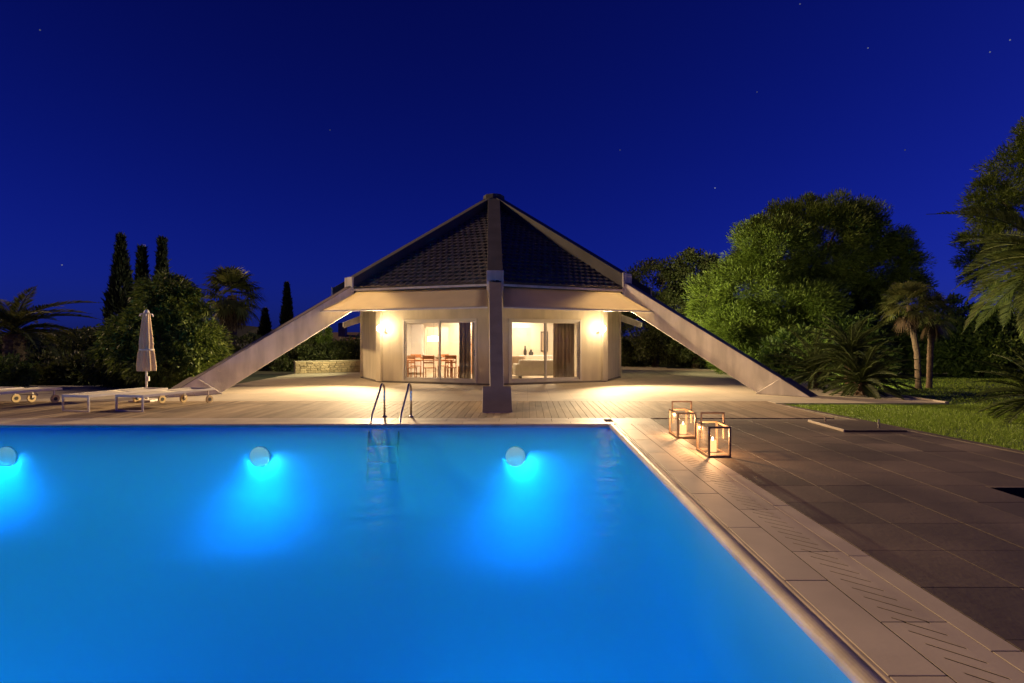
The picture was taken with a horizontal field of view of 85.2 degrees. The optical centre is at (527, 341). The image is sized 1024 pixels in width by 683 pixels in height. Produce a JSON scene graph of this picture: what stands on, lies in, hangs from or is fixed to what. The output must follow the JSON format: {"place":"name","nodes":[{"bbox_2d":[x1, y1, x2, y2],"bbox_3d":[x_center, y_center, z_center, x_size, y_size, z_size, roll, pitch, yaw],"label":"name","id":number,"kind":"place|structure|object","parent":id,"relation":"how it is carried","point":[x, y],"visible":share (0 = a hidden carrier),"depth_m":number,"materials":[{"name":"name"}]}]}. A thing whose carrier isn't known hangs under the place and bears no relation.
{"place":"outdoors","nodes":[
{"label":"outdoors","id":0,"kind":"place"},
{"bbox_2d":[28,369,294,385],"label":"planting ground","id":1,"kind":"structure","parent":0,"point":[260,375],"depth_m":24.99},
{"bbox_2d":[0,351,43,386],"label":"shrub","id":2,"kind":"object","parent":1,"relation":"on","point":[14,374],"visible":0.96,"depth_m":17.46,"materials":[{"name":"green plant"}]},
{"bbox_2d":[0,332,59,355],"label":"shrub","id":3,"kind":"object","parent":1,"relation":"on","point":[31,345],"visible":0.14,"depth_m":29.79,"materials":[{"name":"green plant"}]},
{"bbox_2d":[0,346,68,383],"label":"shrub","id":4,"kind":"object","parent":1,"relation":"on","point":[37,357],"visible":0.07,"depth_m":21.24,"materials":[{"name":"green plant"}]},
{"bbox_2d":[0,286,101,386],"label":"date palm","id":5,"kind":"object","parent":1,"relation":"on","point":[14,317],"visible":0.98,"depth_m":18.49,"materials":[{"name":"green plant"}]},
{"bbox_2d":[32,350,99,385],"bbox_3d":[-16.478,1.001,20.867,3.445,1.544,3.296,0,0,0],"label":"shrub","id":6,"kind":"object","parent":1,"relation":"on","point":[66,372],"visible":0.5,"depth_m":19.89,"materials":[{"name":"green plant"}]},
{"bbox_2d":[41,325,93,351],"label":"shrub","id":7,"kind":"object","parent":1,"relation":"on","point":[77,334],"visible":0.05,"depth_m":31.41,"materials":[{"name":"green plant"}]},
{"bbox_2d":[44,326,102,355],"bbox_3d":[-20.842,0.473,27.872,5.985,2.566,3.162,0,0,0],"label":"shrub","id":8,"kind":"object","parent":1,"relation":"on","point":[73,345],"visible":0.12,"depth_m":27.33,"materials":[{"name":"green plant"}]},
{"bbox_2d":[99,231,138,339],"bbox_3d":[-18.973,-1.787,26.000,1.770,6.774,1.823,0,0,0],"label":"cypress","id":9,"kind":"object","parent":1,"relation":"on","point":[119,288],"visible":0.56,"depth_m":25.72,"materials":[{"name":"green plant"}]},
{"bbox_2d":[133,244,150,295],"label":"cypress","id":10,"kind":"object","parent":1,"relation":"on","point":[141,266],"visible":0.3,"depth_m":26.86,"materials":[{"name":"green plant"}]},
{"bbox_2d":[79,267,235,388],"bbox_3d":[-12.014,-0.381,17.728,5.288,4.206,3.788,0,0,0],"label":"round tree","id":11,"kind":"object","parent":1,"relation":"on","point":[188,341],"visible":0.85,"depth_m":17.25,"materials":[{"name":"green plant"}]},
{"bbox_2d":[153,235,170,274],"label":"cypress","id":12,"kind":"object","parent":1,"relation":"on","point":[161,260],"visible":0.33,"depth_m":26.88,"materials":[{"name":"green plant"}]},
{"bbox_2d":[199,265,265,344],"bbox_3d":[-18.988,-1.716,35.888,4.488,6.646,4.560,0,0,37],"label":"fan palm","id":13,"kind":"object","parent":1,"relation":"on","point":[232,313],"visible":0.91,"depth_m":35.45,"materials":[{"name":"green plant"}]},
{"bbox_2d":[228,331,261,352],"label":"shrub","id":14,"kind":"object","parent":1,"relation":"on","point":[253,337],"visible":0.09,"depth_m":33.66,"materials":[{"name":"green plant"}]},
{"bbox_2d":[256,307,271,336],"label":"cypress","id":15,"kind":"object","parent":1,"relation":"on","point":[264,328],"visible":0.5,"depth_m":41.76,"materials":[{"name":"green plant"}]},
{"bbox_2d":[258,342,303,370],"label":"shrub","id":16,"kind":"object","parent":1,"relation":"on","point":[266,367],"visible":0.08,"depth_m":29.96,"materials":[{"name":"green plant"}]},
{"bbox_2d":[278,281,293,325],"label":"cypress","id":17,"kind":"object","parent":1,"relation":"on","point":[287,313],"visible":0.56,"depth_m":41.78,"materials":[{"name":"green plant"}]},
{"bbox_2d":[269,335,348,371],"bbox_3d":[-11.596,0.614,29.987,4.283,2.290,3.243,0,0,0],"label":"shrub","id":18,"kind":"object","parent":1,"relation":"on","point":[305,348],"visible":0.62,"depth_m":29.21,"materials":[{"name":"green plant"}]},
{"bbox_2d":[313,325,333,358],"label":"conifer","id":19,"kind":"object","parent":1,"relation":"on","point":[328,330],"visible":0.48,"depth_m":29.83,"materials":[{"name":"green plant"}]},
{"bbox_2d":[310,337,359,360],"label":"shrub","id":20,"kind":"object","parent":1,"relation":"on","point":[336,342],"visible":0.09,"depth_m":30.13,"materials":[{"name":"green plant"}]},
{"bbox_2d":[334,332,359,359],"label":"shrub","id":21,"kind":"object","parent":1,"relation":"on","point":[354,342],"visible":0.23,"depth_m":30.03,"materials":[{"name":"green plant"}]},
{"bbox_2d":[302,323,359,342],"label":"house","id":22,"kind":"structure","parent":0,"point":[342,332],"depth_m":49.00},
{"bbox_2d":[0,428,851,682],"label":"pool basin","id":23,"kind":"object","parent":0,"point":[312,555],"visible":0.96,"depth_m":8.21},
{"bbox_2d":[0,446,17,466],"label":"pool lamp","id":24,"kind":"object","parent":23,"relation":"attached to","point":[8,456],"visible":1,"depth_m":9.95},
{"bbox_2d":[249,446,270,466],"bbox_3d":[-4.793,2.060,9.972,0.364,0.364,0.052,0,0,0],"label":"pool lamp","id":25,"kind":"object","parent":23,"relation":"attached to","point":[259,456],"visible":1,"depth_m":9.95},
{"bbox_2d":[0,424,893,682],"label":"pool lip","id":26,"kind":"object","parent":23,"relation":"attached to","point":[848,659],"visible":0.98,"depth_m":4.08,"materials":[{"name":"stone"}]},
{"bbox_2d":[505,446,525,466],"bbox_3d":[-0.215,2.060,9.972,0.364,0.364,0.052,0,0,0],"label":"pool lamp","id":27,"kind":"object","parent":23,"relation":"attached to","point":[515,456],"visible":1,"depth_m":9.95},
{"bbox_2d":[41,323,889,343],"bbox_3d":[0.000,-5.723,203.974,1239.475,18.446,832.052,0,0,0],"label":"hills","id":28,"kind":"structure","parent":0,"point":[251,329],"depth_m":414.43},
{"bbox_2d":[0,366,946,404],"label":"terrace","id":29,"kind":"structure","parent":0,"point":[648,384],"depth_m":16.71,"materials":[{"name":"stone"}]},
{"bbox_2d":[294,360,359,373],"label":"stone wall","id":30,"kind":"structure","parent":29,"relation":"on","point":[323,366],"depth_m":26.71,"materials":[{"name":"stone"}]},
{"bbox_2d":[164,193,816,412],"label":"pyramid house","id":31,"kind":"structure","parent":29,"relation":"on","point":[508,279],"depth_m":19.14,"materials":[{"name":"paint"}]},
{"bbox_2d":[407,355,416,376],"bbox_3d":[-4.500,0.985,21.448,0.440,0.930,0.423,0,0,0],"label":"dining chair","id":32,"kind":"object","parent":31,"relation":"on","point":[411,357],"visible":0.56,"depth_m":21.24,"materials":[{"name":"orange wood"}]},
{"bbox_2d":[410,354,420,376],"bbox_3d":[-4.600,0.985,22.951,0.440,0.930,0.423,0,0,-10],"label":"dining chair","id":33,"kind":"object","parent":31,"relation":"on","point":[417,355],"visible":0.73,"depth_m":23.12,"materials":[{"name":"orange wood"}]},
{"bbox_2d":[407,324,423,372],"bbox_3d":[-5.300,0.310,24.589,1.400,2.120,0.522,0,0,0],"label":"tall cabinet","id":34,"kind":"object","parent":31,"relation":"on","point":[415,338],"visible":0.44,"depth_m":24.33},
{"bbox_2d":[423,355,435,377],"bbox_3d":[-3.750,0.985,21.349,0.440,0.930,0.423,0,0,2],"label":"dining chair","id":35,"kind":"object","parent":31,"relation":"on","point":[428,357],"visible":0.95,"depth_m":21.14,"materials":[{"name":"orange wood"}]},
{"bbox_2d":[407,359,453,377],"bbox_3d":[-3.900,1.080,22.200,1.900,0.740,1.000,0,0,-10],"label":"dining table","id":36,"kind":"object","parent":31,"relation":"on","point":[451,369],"visible":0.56,"depth_m":21.91,"materials":[{"name":"orange wood"}]},
{"bbox_2d":[427,336,438,341],"bbox_3d":[-3.750,-0.605,22.300,0.540,1.210,0.540,0,0,0],"label":"pendant lamp","id":37,"kind":"object","parent":31,"relation":"hanging from","point":[432,338],"visible":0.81,"depth_m":22.07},
{"bbox_2d":[402,318,476,382],"bbox_3d":[-3.111,0.318,19.728,2.948,2.234,0.164,0,0,19],"label":"window","id":38,"kind":"structure","parent":31,"relation":"in","point":[465,320],"depth_m":19.71,"materials":[{"name":"white glass"}]},
{"bbox_2d":[438,354,448,376],"bbox_3d":[-3.500,0.985,23.102,0.440,0.930,0.423,0,0,-5],"label":"dining chair","id":39,"kind":"object","parent":31,"relation":"on","point":[442,355],"visible":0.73,"depth_m":23.26,"materials":[{"name":"orange wood"}]},
{"bbox_2d":[444,355,456,377],"bbox_3d":[-3.000,0.985,21.599,0.440,0.930,0.423,0,0,-15],"label":"dining chair","id":40,"kind":"object","parent":31,"relation":"on","point":[450,357],"visible":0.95,"depth_m":21.41,"materials":[{"name":"orange wood"}]},
{"bbox_2d":[459,323,470,378],"bbox_3d":[-2.235,0.210,19.821,0.459,2.420,0.133,0,0,17],"label":"curtain","id":41,"kind":"object","parent":31,"relation":"hanging from","point":[464,350],"visible":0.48,"depth_m":19.80,"materials":[{"name":"fabric"}]},
{"bbox_2d":[472,323,473,378],"bbox_3d":[-1.844,0.210,19.664,0.323,2.420,0.121,0,0,29],"label":"curtain","id":42,"kind":"object","parent":31,"relation":"hanging from","point":[472,350],"visible":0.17,"depth_m":19.66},
{"bbox_2d":[512,356,524,374],"bbox_3d":[-0.543,0.975,23.019,0.920,0.750,0.760,0,0,20],"label":"armchair","id":43,"kind":"object","parent":31,"relation":"on","point":[515,359],"visible":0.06,"depth_m":23.16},
{"bbox_2d":[513,360,552,378],"bbox_3d":[0.550,1.080,22.000,2.180,0.740,0.880,0,0,-8],"label":"sofa","id":44,"kind":"object","parent":31,"relation":"on","point":[521,368],"visible":0.59,"depth_m":21.52,"materials":[{"name":"fabric"}]},
{"bbox_2d":[541,331,547,351],"bbox_3d":[0.750,0.000,24.980,0.320,0.900,0.030,0,0,0],"label":"picture","id":45,"kind":"object","parent":31,"relation":"attached to","point":[542,341],"visible":0.54,"depth_m":24.97},
{"bbox_2d":[509,318,581,382],"bbox_3d":[0.640,0.318,19.818,2.849,2.234,0.164,0,0,-23],"label":"window","id":46,"kind":"structure","parent":31,"relation":"in","point":[511,320],"depth_m":19.79,"materials":[{"name":"white glass"}]},
{"bbox_2d":[553,323,574,377],"bbox_3d":[1.362,0.210,20.529,0.877,2.420,0.139,0,0,-22],"label":"curtain","id":47,"kind":"object","parent":31,"relation":"hanging from","point":[563,349],"visible":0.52,"depth_m":20.50,"materials":[{"name":"fabric"}]},
{"bbox_2d":[596,325,605,333],"bbox_3d":[2.677,-0.445,20.361,0.260,0.310,0.480,0,0,-23],"label":"wall lamp","id":48,"kind":"object","parent":31,"relation":"attached to","point":[601,328],"visible":1,"depth_m":20.20,"materials":[{"name":"glass"}]},
{"bbox_2d":[0,0,1023,335],"label":"sky","id":49,"kind":"structure","parent":0,"point":[302,143],"materials":[{"name":"blue"}]},
{"bbox_2d":[632,364,1023,450],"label":"lawn","id":50,"kind":"structure","parent":0,"point":[923,376],"depth_m":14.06,"materials":[{"name":"plant"}]},
{"bbox_2d":[621,339,660,366],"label":"shrub","id":51,"kind":"object","parent":50,"relation":"on","point":[640,363],"visible":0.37,"depth_m":33.21,"materials":[{"name":"green plant"}]},
{"bbox_2d":[621,255,692,366],"bbox_3d":[7.364,-1.695,32.655,6.781,6.721,5.781,0,0,0],"label":"broadleaf tree","id":52,"kind":"object","parent":50,"relation":"on","point":[663,269],"visible":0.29,"depth_m":31.85,"materials":[{"name":"green plant"}]},
{"bbox_2d":[633,246,734,368],"bbox_3d":[9.049,-1.864,31.063,6.098,7.092,4.689,0,0,39],"label":"broadleaf tree","id":53,"kind":"object","parent":50,"relation":"on","point":[670,292],"visible":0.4,"depth_m":30.49,"materials":[{"name":"green plant"}]},
{"bbox_2d":[675,358,707,366],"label":"shrub","id":54,"kind":"object","parent":50,"relation":"on","point":[679,364],"visible":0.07,"depth_m":33.54,"materials":[{"name":"green plant"}]},
{"bbox_2d":[634,366,954,403],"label":"lawn curb","id":55,"kind":"structure","parent":50,"relation":"on","point":[947,402],"depth_m":15.64,"materials":[{"name":"concrete"}]},
{"bbox_2d":[756,322,844,380],"bbox_3d":[10.781,0.505,21.751,4.255,2.528,3.318,0,0,0],"label":"shrub","id":56,"kind":"object","parent":50,"relation":"on","point":[787,335],"visible":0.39,"depth_m":21.43,"materials":[{"name":"green plant"}]},
{"bbox_2d":[763,324,853,390],"bbox_3d":[9.316,0.840,17.917,3.208,2.772,3.054,0,0,0],"label":"cycad","id":57,"kind":"object","parent":50,"relation":"on","point":[807,376],"visible":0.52,"depth_m":17.89,"materials":[{"name":"green plant"}]},
{"bbox_2d":[681,188,939,374],"bbox_3d":[14.034,-2.857,28.119,12.856,9.241,7.513,0,0,-22],"label":"umbrella pine","id":58,"kind":"object","parent":50,"relation":"on","point":[764,263],"visible":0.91,"depth_m":26.03,"materials":[{"name":"green plant"}]},
{"bbox_2d":[792,307,903,375],"bbox_3d":[13.988,0.070,24.856,4.847,3.390,3.552,0,0,25],"label":"shrub","id":59,"kind":"object","parent":50,"relation":"on","point":[847,322],"visible":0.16,"depth_m":24.25,"materials":[{"name":"green plant"}]},
{"bbox_2d":[795,314,911,391],"bbox_3d":[9.551,0.369,16.417,3.016,2.452,2.916,0,0,0],"label":"cycad","id":60,"kind":"object","parent":50,"relation":"on","point":[854,344],"visible":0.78,"depth_m":16.32,"materials":[{"name":"green plant"}]},
{"bbox_2d":[811,337,925,399],"bbox_3d":[9.428,1.075,15.606,2.807,2.412,2.717,0,0,30],"label":"cycad","id":61,"kind":"object","parent":50,"relation":"on","point":[869,382],"visible":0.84,"depth_m":15.35,"materials":[{"name":"green plant"}]},
{"bbox_2d":[847,316,935,373],"bbox_3d":[16.934,0.263,26.796,4.918,3.042,3.343,0,0,0],"label":"shrub","id":62,"kind":"object","parent":50,"relation":"on","point":[905,341],"visible":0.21,"depth_m":26.06,"materials":[{"name":"green plant"}]},
{"bbox_2d":[877,280,941,388],"bbox_3d":[12.291,-0.211,18.024,1.983,3.570,1.840,0,0,0],"label":"fan palm","id":63,"kind":"object","parent":50,"relation":"on","point":[911,321],"visible":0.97,"depth_m":17.91,"materials":[{"name":"green plant"}]},
{"bbox_2d":[875,300,951,371],"bbox_3d":[18.962,-0.202,27.756,4.569,3.936,3.579,0,0,24],"label":"shrub","id":64,"kind":"object","parent":50,"relation":"on","point":[900,315],"visible":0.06,"depth_m":27.28,"materials":[{"name":"green plant"}]},
{"bbox_2d":[903,290,962,387],"bbox_3d":[13.277,-0.049,18.267,1.703,3.245,1.867,0,0,0],"label":"fan palm","id":65,"kind":"object","parent":50,"relation":"on","point":[931,334],"visible":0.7,"depth_m":18.21,"materials":[{"name":"green plant"}]},
{"bbox_2d":[895,292,984,374],"bbox_3d":[20.323,-0.345,26.657,5.462,4.189,3.212,0,0,0],"label":"shrub","id":66,"kind":"object","parent":50,"relation":"on","point":[954,299],"visible":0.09,"depth_m":26.39,"materials":[{"name":"green plant"}]},
{"bbox_2d":[924,304,1023,376],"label":"shrub","id":67,"kind":"object","parent":50,"relation":"on","point":[946,345],"visible":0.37,"depth_m":24.34,"materials":[{"name":"green plant"}]},
{"bbox_2d":[926,205,1023,342],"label":"date palm","id":68,"kind":"object","parent":50,"relation":"on","point":[1017,279],"visible":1,"depth_m":12.59,"materials":[{"name":"green plant"}]},
{"bbox_2d":[946,116,1023,300],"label":"pine tree","id":69,"kind":"object","parent":50,"relation":"on","point":[1010,196],"visible":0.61,"depth_m":25.98,"materials":[{"name":"green plant"}]},
{"bbox_2d":[952,298,1023,377],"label":"shrub","id":70,"kind":"object","parent":50,"relation":"on","point":[979,336],"visible":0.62,"depth_m":23.52,"materials":[{"name":"green plant"}]},
{"bbox_2d":[972,340,1023,423],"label":"cycad","id":71,"kind":"object","parent":50,"relation":"on","point":[1016,375],"visible":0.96,"depth_m":10.77,"materials":[{"name":"green plant"}]},
{"bbox_2d":[1005,322,1023,367],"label":"shrub","id":72,"kind":"object","parent":50,"relation":"on","point":[1017,333],"visible":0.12,"depth_m":24.00,"materials":[{"name":"green plant"}]},
{"bbox_2d":[654,420,1023,651],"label":"deck paving","id":73,"kind":"structure","parent":0,"point":[941,519],"depth_m":5.36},
{"bbox_2d":[652,419,1010,451],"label":"paving joints","id":74,"kind":"object","parent":73,"relation":"on","point":[784,419],"visible":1,"depth_m":10.75,"materials":[{"name":"tile"}]},
{"bbox_2d":[808,417,906,431],"bbox_3d":[5.760,1.437,9.805,1.060,0.123,1.170,0,0,0],"label":"floor hatch","id":75,"kind":"object","parent":73,"relation":"on","point":[853,425],"visible":1,"depth_m":9.63,"materials":[{"name":"metal"}]},
{"label":"ground","id":76,"kind":"structure","parent":0,"visible":0},
{"bbox_2d":[0,418,1023,682],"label":"pool coping","id":77,"kind":"object","parent":76,"relation":"on","point":[892,656],"visible":0.53,"depth_m":3.65,"materials":[{"name":"stone"}]},
{"bbox_2d":[392,419,446,421],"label":"drain grating","id":78,"kind":"object","parent":77,"relation":"in","point":[422,420],"visible":0.99,"depth_m":10.58,"materials":[{"name":"stone"}]},
{"bbox_2d":[499,419,551,421],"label":"drain grating","id":79,"kind":"object","parent":77,"relation":"in","point":[526,420],"visible":1,"depth_m":10.58,"materials":[{"name":"stone"}]},
{"bbox_2d":[633,425,666,434],"bbox_3d":[2.067,1.502,9.480,0.351,0.002,0.992,0,0,0],"label":"drain grating","id":80,"kind":"object","parent":77,"relation":"in","point":[647,429],"visible":1,"depth_m":9.39,"materials":[{"name":"stone"}]},
{"bbox_2d":[669,401,696,438],"bbox_3d":[2.462,1.224,8.863,0.320,0.551,0.526,0,0,0],"label":"lantern","id":81,"kind":"object","parent":77,"relation":"on","point":[677,434],"visible":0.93,"depth_m":8.78,"materials":[{"name":"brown wood"}]},
{"bbox_2d":[680,422,685,433],"bbox_3d":[2.467,1.367,8.833,0.104,0.195,0.104,0,0,0],"label":"candle","id":82,"kind":"object","parent":81,"relation":"in","point":[682,428],"visible":1,"depth_m":8.79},
{"bbox_2d":[679,461,734,480],"bbox_3d":[2.067,1.502,6.480,0.351,0.002,0.992,0,0,0],"label":"drain grating","id":83,"kind":"object","parent":77,"relation":"in","point":[704,475],"visible":1,"depth_m":6.43,"materials":[{"name":"stone"}]},
{"bbox_2d":[696,412,730,457],"bbox_3d":[2.480,1.224,7.446,0.320,0.551,0.526,0,0,0],"label":"lantern","id":84,"kind":"object","parent":77,"relation":"on","point":[718,453],"visible":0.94,"depth_m":7.42,"materials":[{"name":"brown metal"}]},
{"bbox_2d":[710,437,716,451],"bbox_3d":[2.470,1.367,7.436,0.104,0.195,0.104,0,0,0],"label":"candle","id":85,"kind":"object","parent":84,"relation":"in","point":[713,445],"visible":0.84,"depth_m":7.39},
{"bbox_2d":[704,481,776,508],"bbox_3d":[2.067,1.502,5.480,0.351,0.002,0.992,0,0,0],"label":"drain grating","id":86,"kind":"object","parent":77,"relation":"in","point":[742,491],"visible":1,"depth_m":5.43,"materials":[{"name":"stone"}]},
{"bbox_2d":[570,422,1008,682],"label":"drain channel","id":87,"kind":"object","parent":77,"relation":"in","point":[861,590],"depth_m":3.31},
{"bbox_2d":[0,419,31,421],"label":"drain grating","id":88,"kind":"object","parent":87,"relation":"on","point":[9,420],"visible":1,"depth_m":10.58,"materials":[{"name":"stone"}]},
{"bbox_2d":[72,419,135,421],"bbox_3d":[-8.040,1.502,10.588,0.992,0.002,0.351,0,0,0],"label":"drain grating","id":89,"kind":"object","parent":87,"relation":"on","point":[104,420],"visible":1,"depth_m":10.58,"materials":[{"name":"stone"}]},
{"bbox_2d":[126,419,187,421],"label":"drain grating","id":90,"kind":"object","parent":87,"relation":"on","point":[157,420],"visible":1,"depth_m":10.58,"materials":[{"name":"stone"}]},
{"bbox_2d":[179,419,239,421],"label":"drain grating","id":91,"kind":"object","parent":87,"relation":"on","point":[209,420],"visible":1,"depth_m":10.58,"materials":[{"name":"stone"}]},
{"bbox_2d":[232,419,291,421],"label":"drain grating","id":92,"kind":"object","parent":87,"relation":"on","point":[262,420],"visible":1,"depth_m":10.58,"materials":[{"name":"stone"}]},
{"bbox_2d":[286,419,343,421],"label":"drain grating","id":93,"kind":"object","parent":87,"relation":"on","point":[315,420],"visible":1,"depth_m":10.58,"materials":[{"name":"stone"}]},
{"bbox_2d":[339,419,394,421],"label":"drain grating","id":94,"kind":"object","parent":87,"relation":"on","point":[367,420],"visible":0.98,"depth_m":10.58,"materials":[{"name":"stone"}]},
{"bbox_2d":[446,419,498,421],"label":"drain grating","id":95,"kind":"object","parent":87,"relation":"on","point":[472,420],"visible":1,"depth_m":10.58,"materials":[{"name":"stone"}]},
{"bbox_2d":[552,419,604,421],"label":"drain grating","id":96,"kind":"object","parent":87,"relation":"on","point":[576,420],"visible":1,"depth_m":10.58,"materials":[{"name":"stone"}]},
{"bbox_2d":[625,418,651,424],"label":"drain grating","id":97,"kind":"object","parent":87,"relation":"on","point":[632,421],"visible":1,"depth_m":10.45,"materials":[{"name":"stone"}]},
{"bbox_2d":[646,435,682,445],"bbox_3d":[2.067,1.502,8.480,0.351,0.002,0.992,0,0,0],"label":"drain grating","id":98,"kind":"object","parent":87,"relation":"on","point":[665,439],"visible":1,"depth_m":8.44,"materials":[{"name":"stone"}]},
{"bbox_2d":[660,446,704,460],"bbox_3d":[2.067,1.502,7.480,0.351,0.002,0.992,0,0,0],"label":"drain grating","id":99,"kind":"object","parent":87,"relation":"on","point":[679,454],"visible":1,"depth_m":7.46,"materials":[{"name":"stone"}]},
{"bbox_2d":[739,509,840,551],"bbox_3d":[2.067,1.502,4.480,0.351,0.002,0.992,0,0,0],"label":"drain grating","id":100,"kind":"object","parent":87,"relation":"on","point":[795,528],"visible":1,"depth_m":4.40,"materials":[{"name":"stone"}]},
{"bbox_2d":[882,622,1023,682],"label":"drain grating","id":101,"kind":"object","parent":87,"relation":"on","point":[956,671],"visible":1,"depth_m":2.68,"materials":[{"name":"stone"}]},
{"bbox_2d":[793,552,945,621],"bbox_3d":[2.067,1.502,3.480,0.351,0.002,0.992,0,0,0],"label":"drain grating","id":102,"kind":"object","parent":77,"relation":"in","point":[889,591],"visible":1,"depth_m":3.37,"materials":[{"name":"stone"}]},
{"bbox_2d":[778,404,1023,453],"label":"paving edge","id":103,"kind":"object","parent":76,"relation":"on","point":[835,416],"visible":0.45,"depth_m":9.36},
{"bbox_2d":[993,488,1023,497],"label":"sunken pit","id":104,"kind":"object","parent":76,"relation":"in","point":[1018,492],"visible":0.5,"depth_m":5.72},
{"label":"deck bed","id":105,"kind":"structure","parent":0,"visible":0},
{"bbox_2d":[0,401,833,418],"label":"wooden deck","id":106,"kind":"structure","parent":105,"relation":"on","point":[436,409],"depth_m":12.28,"materials":[{"name":"wood"}]},
{"bbox_2d":[0,387,23,401],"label":"sun lounger","id":107,"kind":"object","parent":106,"relation":"on","point":[15,397],"visible":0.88,"depth_m":13.72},
{"bbox_2d":[0,387,62,402],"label":"sun lounger","id":108,"kind":"object","parent":106,"relation":"on","point":[31,397],"visible":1,"depth_m":13.55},
{"bbox_2d":[62,387,167,411],"bbox_3d":[-9.434,1.320,12.846,0.808,0.360,1.950,0,0,14],"label":"sun lounger","id":109,"kind":"object","parent":106,"relation":"on","point":[89,395],"visible":0.91,"depth_m":12.53,"materials":[{"name":"plastic"}]},
{"bbox_2d":[128,310,157,401],"bbox_3d":[-9.576,0.349,14.000,0.540,2.300,0.540,0,0,0],"label":"folded parasol","id":110,"kind":"object","parent":106,"relation":"on","point":[146,360],"visible":0.98,"depth_m":13.90,"materials":[{"name":"fabric"}]},
{"bbox_2d":[115,387,214,411],"bbox_3d":[-8.284,1.320,12.846,0.808,0.360,1.950,0,0,14],"label":"sun lounger","id":111,"kind":"object","parent":106,"relation":"on","point":[177,391],"visible":1,"depth_m":12.68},
{"bbox_2d":[366,383,413,481],"bbox_3d":[-2.580,1.656,10.485,0.630,1.688,1.290,0,0,0],"label":"pool ladder","id":112,"kind":"object","parent":106,"relation":"attached to","point":[368,462],"visible":1,"depth_m":9.92,"materials":[{"name":"metal"}]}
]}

